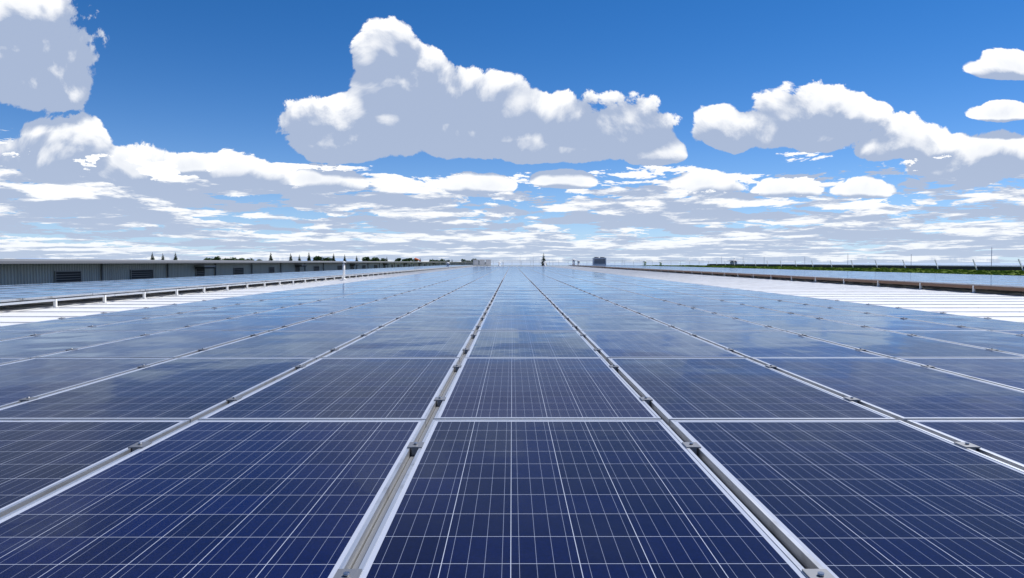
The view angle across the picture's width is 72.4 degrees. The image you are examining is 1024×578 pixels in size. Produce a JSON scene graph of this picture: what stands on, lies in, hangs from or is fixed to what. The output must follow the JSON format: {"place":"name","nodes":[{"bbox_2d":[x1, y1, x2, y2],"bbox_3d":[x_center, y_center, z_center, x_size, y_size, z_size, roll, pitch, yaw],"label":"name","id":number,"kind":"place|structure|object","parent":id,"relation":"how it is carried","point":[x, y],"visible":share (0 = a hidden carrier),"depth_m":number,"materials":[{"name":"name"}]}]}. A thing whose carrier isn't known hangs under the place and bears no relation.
{"place":"outdoors","nodes":[
{"label":"outdoors","id":0,"kind":"place"},
{"bbox_2d":[20,258,360,260],"bbox_3d":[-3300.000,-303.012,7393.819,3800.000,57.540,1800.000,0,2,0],"label":"distant terrain hills","id":1,"kind":"structure","parent":0,"point":[338,259],"depth_m":7828.10,"materials":[{"name":"green"}]},
{"bbox_2d":[0,266,1023,362],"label":"roof deck","id":2,"kind":"structure","parent":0,"point":[1006,305],"depth_m":17.37,"materials":[{"name":"white metal"}]},
{"bbox_2d":[0,265,472,313],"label":"solar panels","id":3,"kind":"object","parent":2,"relation":"on","point":[30,293],"visible":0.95,"depth_m":19.22,"materials":[{"name":"glass"}]},
{"bbox_2d":[340,261,347,280],"bbox_3d":[-7.450,-0.805,30.992,0.320,0.860,0.312,0,2,0],"label":"vent pipe","id":4,"kind":"object","parent":2,"relation":"on","point":[343,278],"visible":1,"depth_m":30.94,"materials":[{"name":"white metal"}]},
{"bbox_2d":[472,259,491,265],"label":"inverter cabinets","id":5,"kind":"object","parent":2,"relation":"on","point":[480,261],"visible":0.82,"depth_m":144.63,"materials":[{"name":"grey metal"}]},
{"bbox_2d":[18,278,1023,577],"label":"mounting rails","id":6,"kind":"object","parent":2,"relation":"on","point":[416,446],"visible":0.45,"depth_m":2.62,"materials":[{"name":"metal"}]},
{"bbox_2d":[0,266,1023,577],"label":"solar array","id":7,"kind":"object","parent":6,"relation":"on","point":[554,446],"visible":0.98,"depth_m":2.78,"materials":[{"name":"glass"}]},
{"bbox_2d":[592,257,605,264],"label":"hvac unit","id":8,"kind":"object","parent":2,"relation":"on","point":[599,261],"visible":0.92,"depth_m":140.18,"materials":[{"name":"grey paint"}]},
{"bbox_2d":[569,265,1023,292],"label":"solar panels","id":9,"kind":"object","parent":2,"relation":"on","point":[998,282],"visible":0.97,"depth_m":28.08,"materials":[{"name":"glass"}]},
{"bbox_2d":[638,265,1023,275],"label":"green roof vegetation","id":10,"kind":"object","parent":2,"relation":"on","point":[963,271],"visible":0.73,"depth_m":60.49,"materials":[{"name":"green plant"}]},
{"bbox_2d":[707,249,1023,270],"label":"parapet rods","id":11,"kind":"structure","parent":2,"relation":"on","point":[968,267],"depth_m":73.17,"materials":[{"name":"grey metal"}]},
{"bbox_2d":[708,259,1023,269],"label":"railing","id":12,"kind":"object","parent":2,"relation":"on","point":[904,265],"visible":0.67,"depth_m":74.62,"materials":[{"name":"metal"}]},
{"bbox_2d":[0,0,1023,262],"label":"sky","id":13,"kind":"structure","parent":0,"point":[508,131],"materials":[{"name":"blue"}]},
{"bbox_2d":[491,263,1023,265],"bbox_3d":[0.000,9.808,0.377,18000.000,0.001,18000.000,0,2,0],"label":"ground","id":14,"kind":"structure","parent":0,"point":[568,264],"depth_m":5033.73,"materials":[{"name":"grey"}]},
{"bbox_2d":[0,259,489,284],"bbox_3d":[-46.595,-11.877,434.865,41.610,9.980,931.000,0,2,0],"label":"neighbour hall","id":15,"kind":"structure","parent":14,"relation":"on","point":[25,271],"depth_m":51.58,"materials":[{"name":"grey metal"}]},
{"bbox_2d":[150,253,452,261],"bbox_3d":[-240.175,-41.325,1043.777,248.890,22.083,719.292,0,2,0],"label":"conifer trees","id":16,"kind":"object","parent":14,"relation":"on","point":[270,258],"visible":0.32,"depth_m":819.20,"materials":[{"name":"green plant"}]},
{"bbox_2d":[204,256,472,261],"bbox_3d":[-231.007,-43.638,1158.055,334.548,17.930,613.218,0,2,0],"label":"broadleaf tree","id":17,"kind":"object","parent":14,"relation":"on","point":[317,258],"visible":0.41,"depth_m":974.29,"materials":[{"name":"green plant"}]},
{"bbox_2d":[541,254,546,265],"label":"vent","id":18,"kind":"object","parent":14,"relation":"on","point":[543,259],"visible":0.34,"depth_m":409.43,"materials":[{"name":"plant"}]}
]}

